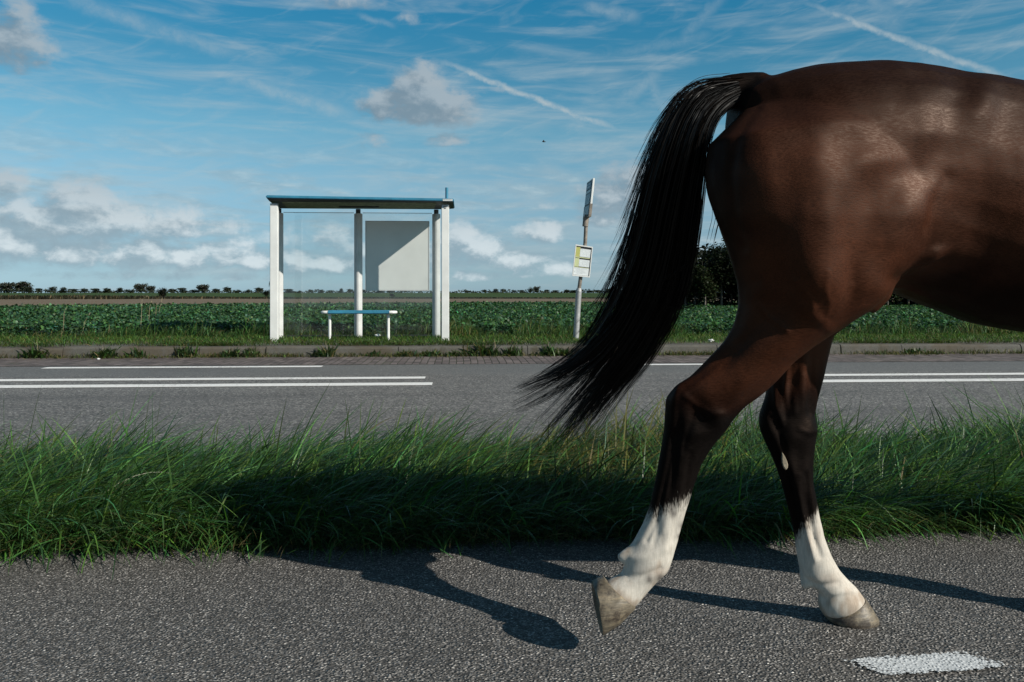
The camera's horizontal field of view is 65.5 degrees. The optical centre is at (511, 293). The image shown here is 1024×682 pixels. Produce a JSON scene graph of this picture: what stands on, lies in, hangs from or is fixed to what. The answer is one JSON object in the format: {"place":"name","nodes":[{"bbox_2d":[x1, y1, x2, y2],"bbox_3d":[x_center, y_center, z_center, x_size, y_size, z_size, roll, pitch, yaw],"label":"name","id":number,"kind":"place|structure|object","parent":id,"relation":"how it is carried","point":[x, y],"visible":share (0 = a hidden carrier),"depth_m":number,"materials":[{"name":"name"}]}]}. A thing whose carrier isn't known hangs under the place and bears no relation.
{"place":"outdoors","nodes":[
{"label":"outdoors","id":0,"kind":"place"},
{"bbox_2d":[0,293,1020,548],"bbox_3d":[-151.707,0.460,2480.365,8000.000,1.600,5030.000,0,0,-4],"label":"ground","id":1,"kind":"structure","parent":0,"point":[250,301],"depth_m":112.82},
{"bbox_2d":[0,281,16,292],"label":"tree","id":2,"kind":"object","parent":1,"relation":"on","point":[4,286],"visible":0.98,"depth_m":329.47,"materials":[{"name":"green plant"}]},
{"bbox_2d":[14,281,32,292],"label":"tree","id":3,"kind":"object","parent":1,"relation":"on","point":[20,285],"visible":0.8,"depth_m":338.24,"materials":[{"name":"green plant"}]},
{"bbox_2d":[23,286,32,292],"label":"tree","id":4,"kind":"object","parent":1,"relation":"on","point":[28,289],"visible":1,"depth_m":327.46,"materials":[{"name":"green plant"}]},
{"bbox_2d":[49,286,57,291],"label":"tree","id":5,"kind":"object","parent":1,"relation":"on","point":[52,288],"visible":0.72,"depth_m":339.05,"materials":[{"name":"green plant"}]},
{"bbox_2d":[58,287,66,292],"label":"tree","id":6,"kind":"object","parent":1,"relation":"on","point":[63,289],"visible":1,"depth_m":329.71,"materials":[{"name":"green plant"}]},
{"bbox_2d":[134,283,147,291],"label":"tree","id":7,"kind":"object","parent":1,"relation":"on","point":[138,287],"visible":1,"depth_m":333.45,"materials":[{"name":"green plant"}]},
{"bbox_2d":[145,285,155,291],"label":"tree","id":8,"kind":"object","parent":1,"relation":"on","point":[150,288],"visible":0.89,"depth_m":341.58,"materials":[{"name":"green plant"}]},
{"bbox_2d":[157,288,166,296],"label":"bush","id":9,"kind":"object","parent":1,"relation":"on","point":[162,292],"visible":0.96,"depth_m":194.96,"materials":[{"name":"green plant"}]},
{"bbox_2d":[177,288,187,292],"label":"tree","id":10,"kind":"object","parent":1,"relation":"on","point":[183,289],"visible":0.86,"depth_m":337.32,"materials":[{"name":"green plant"}]},
{"bbox_2d":[196,284,209,292],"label":"tree","id":11,"kind":"object","parent":1,"relation":"on","point":[202,288],"visible":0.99,"depth_m":335.11,"materials":[{"name":"green plant"}]},
{"bbox_2d":[254,287,263,291],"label":"tree","id":12,"kind":"object","parent":1,"relation":"on","point":[260,289],"visible":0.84,"depth_m":341.56,"materials":[{"name":"green plant"}]},
{"bbox_2d":[283,289,293,292],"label":"tree","id":13,"kind":"object","parent":1,"relation":"on","point":[288,290],"visible":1,"depth_m":335.65,"materials":[{"name":"green plant"}]},
{"bbox_2d":[0,295,604,298],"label":"reeds","id":14,"kind":"object","parent":1,"relation":"on","point":[94,297],"visible":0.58,"depth_m":145.42,"materials":[{"name":"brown plant"}]},
{"bbox_2d":[0,288,608,292],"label":"hedge scrub","id":15,"kind":"object","parent":1,"relation":"on","point":[195,291],"visible":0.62,"depth_m":338.10,"materials":[{"name":"green plant"}]},
{"bbox_2d":[266,187,454,340],"bbox_3d":[-2.681,-0.465,14.235,3.289,2.750,1.356,0,0,-4],"label":"bus shelter","id":16,"kind":"object","parent":1,"relation":"on","point":[396,255],"visible":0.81,"depth_m":14.67,"materials":[{"name":"white metal"}]},
{"bbox_2d":[0,300,1017,335],"bbox_3d":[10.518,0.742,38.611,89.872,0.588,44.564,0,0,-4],"label":"beet field","id":17,"kind":"structure","parent":1,"relation":"on","point":[47,317],"depth_m":21.35,"materials":[{"name":"green plant"}]},
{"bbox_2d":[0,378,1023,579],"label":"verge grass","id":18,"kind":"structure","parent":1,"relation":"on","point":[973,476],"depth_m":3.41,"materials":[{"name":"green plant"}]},
{"bbox_2d":[143,441,207,512],"bbox_3d":[-1.382,0.758,3.272,0.270,0.346,0.028,0,0,-4],"label":"plantain","id":19,"kind":"object","parent":18,"relation":"on","point":[171,479],"visible":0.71,"depth_m":3.27,"materials":[{"name":"green plant"}]},
{"bbox_2d":[0,353,1023,365],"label":"brick gutter","id":20,"kind":"object","parent":1,"relation":"on","point":[285,360],"visible":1,"depth_m":11.40,"materials":[{"name":"grey brick"}]},
{"bbox_2d":[17,344,59,358],"bbox_3d":[-7.060,0.825,11.863,0.643,0.277,0.555,0,0,-21],"label":"weed","id":21,"kind":"object","parent":20,"relation":"on","point":[33,352],"visible":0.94,"depth_m":11.79,"materials":[{"name":"green plant"}]},
{"bbox_2d":[82,343,120,357],"bbox_3d":[-6.073,0.837,11.918,0.493,0.252,0.509,0,0,36],"label":"weed","id":22,"kind":"object","parent":20,"relation":"on","point":[104,352],"visible":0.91,"depth_m":11.87,"materials":[{"name":"green plant"}]},
{"bbox_2d":[123,345,145,357],"bbox_3d":[-5.679,0.845,11.948,0.400,0.236,0.382,0,0,-20],"label":"weed","id":23,"kind":"object","parent":20,"relation":"on","point":[135,353],"visible":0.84,"depth_m":11.90,"materials":[{"name":"green plant"}]},
{"bbox_2d":[173,340,200,357],"bbox_3d":[-4.946,0.800,11.970,0.490,0.326,0.445,0,0,8],"label":"weed","id":24,"kind":"object","parent":20,"relation":"on","point":[183,352],"visible":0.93,"depth_m":11.96,"materials":[{"name":"green plant"}]},
{"bbox_2d":[221,346,242,357],"bbox_3d":[-4.232,0.863,12.023,0.407,0.201,0.354,0,0,-17],"label":"weed","id":25,"kind":"object","parent":20,"relation":"on","point":[237,350],"visible":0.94,"depth_m":11.98,"materials":[{"name":"green plant"}]},
{"bbox_2d":[244,343,259,356],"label":"weed","id":26,"kind":"object","parent":20,"relation":"on","point":[250,351],"visible":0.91,"depth_m":12.00,"materials":[{"name":"green plant"}]},
{"bbox_2d":[312,349,321,356],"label":"weed","id":27,"kind":"object","parent":20,"relation":"on","point":[316,355],"visible":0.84,"depth_m":12.05,"materials":[{"name":"green plant"}]},
{"bbox_2d":[314,342,338,356],"bbox_3d":[-2.804,0.827,12.138,0.393,0.272,0.455,0,0,-4],"label":"weed","id":28,"kind":"object","parent":20,"relation":"on","point":[327,352],"visible":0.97,"depth_m":12.05,"materials":[{"name":"green plant"}]},
{"bbox_2d":[366,350,383,356],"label":"weed","id":29,"kind":"object","parent":20,"relation":"on","point":[375,354],"visible":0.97,"depth_m":12.12,"materials":[{"name":"green plant"}]},
{"bbox_2d":[396,348,416,356],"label":"weed","id":30,"kind":"object","parent":20,"relation":"on","point":[405,352],"visible":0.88,"depth_m":12.14,"materials":[{"name":"green plant"}]},
{"bbox_2d":[419,348,440,356],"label":"weed","id":31,"kind":"object","parent":20,"relation":"on","point":[431,354],"visible":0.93,"depth_m":12.13,"materials":[{"name":"green plant"}]},
{"bbox_2d":[446,349,459,356],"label":"weed","id":32,"kind":"object","parent":20,"relation":"on","point":[450,353],"visible":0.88,"depth_m":12.17,"materials":[{"name":"green plant"}]},
{"bbox_2d":[457,340,513,356],"bbox_3d":[-0.411,0.799,12.238,0.627,0.328,0.821,0,0,44],"label":"weed","id":33,"kind":"object","parent":20,"relation":"on","point":[481,350],"visible":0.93,"depth_m":12.21,"materials":[{"name":"green plant"}]},
{"bbox_2d":[503,344,522,355],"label":"weed","id":34,"kind":"object","parent":20,"relation":"on","point":[512,351],"visible":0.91,"depth_m":12.26,"materials":[{"name":"green plant"}]},
{"bbox_2d":[535,343,558,355],"bbox_3d":[0.588,0.837,12.326,0.484,0.252,0.397,0,0,-4],"label":"weed","id":35,"kind":"object","parent":20,"relation":"on","point":[549,351],"visible":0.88,"depth_m":12.26,"materials":[{"name":"green plant"}]},
{"bbox_2d":[552,346,570,355],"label":"weed","id":36,"kind":"object","parent":20,"relation":"on","point":[563,351],"visible":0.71,"depth_m":12.27,"materials":[{"name":"green plant"}]},
{"bbox_2d":[904,346,935,353],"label":"weed","id":37,"kind":"object","parent":20,"relation":"on","point":[913,350],"visible":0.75,"depth_m":12.66,"materials":[{"name":"green plant"}]},
{"bbox_2d":[0,343,1023,357],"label":"kerb","id":38,"kind":"structure","parent":1,"relation":"on","point":[840,348],"depth_m":12.31,"materials":[{"name":"concrete"}]},
{"bbox_2d":[686,249,712,303],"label":"tree","id":39,"kind":"object","parent":1,"relation":"on","point":[699,280],"visible":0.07,"depth_m":44.16,"materials":[{"name":"green plant"}]},
{"bbox_2d":[686,252,725,304],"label":"tree","id":40,"kind":"object","parent":1,"relation":"on","point":[705,285],"visible":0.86,"depth_m":41.55,"materials":[{"name":"green plant"}]},
{"bbox_2d":[702,244,723,301],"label":"tree","id":41,"kind":"object","parent":1,"relation":"on","point":[712,261],"visible":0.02,"depth_m":44.44,"materials":[{"name":"green plant"}]},
{"bbox_2d":[701,238,736,304],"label":"tree","id":42,"kind":"object","parent":1,"relation":"on","point":[728,276],"visible":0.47,"depth_m":41.91,"materials":[{"name":"green plant"}]},
{"bbox_2d":[717,265,737,296],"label":"tree","id":43,"kind":"object","parent":1,"relation":"on","point":[731,288],"visible":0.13,"depth_m":42.52,"materials":[{"name":"green plant"}]},
{"bbox_2d":[683,243,916,305],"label":"wood interior","id":44,"kind":"object","parent":1,"relation":"on","point":[726,300],"visible":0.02,"depth_m":45.12,"materials":[{"name":"green plant"}]},
{"bbox_2d":[887,293,902,304],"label":"tree","id":45,"kind":"object","parent":1,"relation":"on","point":[893,294],"visible":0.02,"depth_m":42.30,"materials":[{"name":"green plant"}]},
{"bbox_2d":[0,530,1023,681],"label":"path","id":46,"kind":"structure","parent":0,"point":[709,612],"depth_m":2.38,"materials":[{"name":"grey asphalt"}]},
{"bbox_2d":[511,60,1023,635],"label":"horse","id":47,"kind":"object","parent":46,"relation":"on","point":[843,194],"visible":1,"depth_m":2.07},
{"bbox_2d":[841,651,1017,674],"bbox_3d":[1.074,0.955,2.060,0.490,0.001,0.126,0,0,-7],"label":"path marking","id":48,"kind":"object","parent":46,"relation":"on","point":[938,662],"visible":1,"depth_m":2.06,"materials":[{"name":"paint"}]},
{"bbox_2d":[0,361,1023,458],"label":"road","id":49,"kind":"structure","parent":0,"point":[489,388],"depth_m":7.30,"materials":[{"name":"grey asphalt"}]},
{"bbox_2d":[46,366,321,367],"bbox_3d":[-4.264,0.955,10.379,3.533,0.002,0.160,0,0,-4],"label":"edge line","id":50,"kind":"object","parent":49,"relation":"on","point":[184,367],"visible":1,"depth_m":10.32,"materials":[{"name":"paint"}]},
{"bbox_2d":[0,376,425,380],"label":"line","id":51,"kind":"object","parent":49,"relation":"on","point":[105,379],"visible":1,"depth_m":8.96,"materials":[{"name":"paint"}]},
{"bbox_2d":[0,382,432,387],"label":"line","id":52,"kind":"object","parent":49,"relation":"on","point":[204,385],"visible":1,"depth_m":8.28,"materials":[{"name":"paint"}]},
{"bbox_2d":[647,364,701,364],"bbox_3d":[2.699,0.955,10.805,2.735,0.002,0.140,0,0,-4],"label":"edge line","id":53,"kind":"object","parent":49,"relation":"on","point":[675,364],"depth_m":10.73,"materials":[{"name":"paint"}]},
{"bbox_2d":[823,378,1023,381],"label":"line","id":54,"kind":"object","parent":49,"relation":"on","point":[918,380],"depth_m":8.76,"materials":[{"name":"paint"}]},
{"bbox_2d":[824,373,1023,375],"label":"line","id":55,"kind":"object","parent":49,"relation":"on","point":[925,374],"depth_m":9.41,"materials":[{"name":"paint"}]},
{"bbox_2d":[0,312,1023,359],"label":"pavement","id":56,"kind":"structure","parent":0,"point":[526,344],"depth_m":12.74,"materials":[{"name":"green plant"}]},
{"bbox_2d":[0,335,1023,344],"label":"verge soil","id":57,"kind":"structure","parent":0,"point":[410,341],"depth_m":13.56,"materials":[{"name":"brown soil"}]},
{"bbox_2d":[321,310,396,339],"bbox_3d":[-2.686,0.563,14.013,1.333,0.543,0.256,0,0,-4],"label":"bench","id":58,"kind":"object","parent":57,"relation":"on","point":[330,312],"visible":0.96,"depth_m":13.91,"materials":[{"name":"blue metal"}]},
{"bbox_2d":[572,178,594,338],"bbox_3d":[1.249,-0.576,14.203,0.372,2.896,0.573,0,0,-4],"label":"bus stop pole","id":59,"kind":"object","parent":57,"relation":"on","point":[582,261],"visible":0.99,"depth_m":14.14,"materials":[{"name":"metal"}]},
{"bbox_2d":[0,0,1023,292],"label":"sky","id":60,"kind":"structure","parent":0,"point":[142,141],"materials":[{"name":"blue"}]}
]}

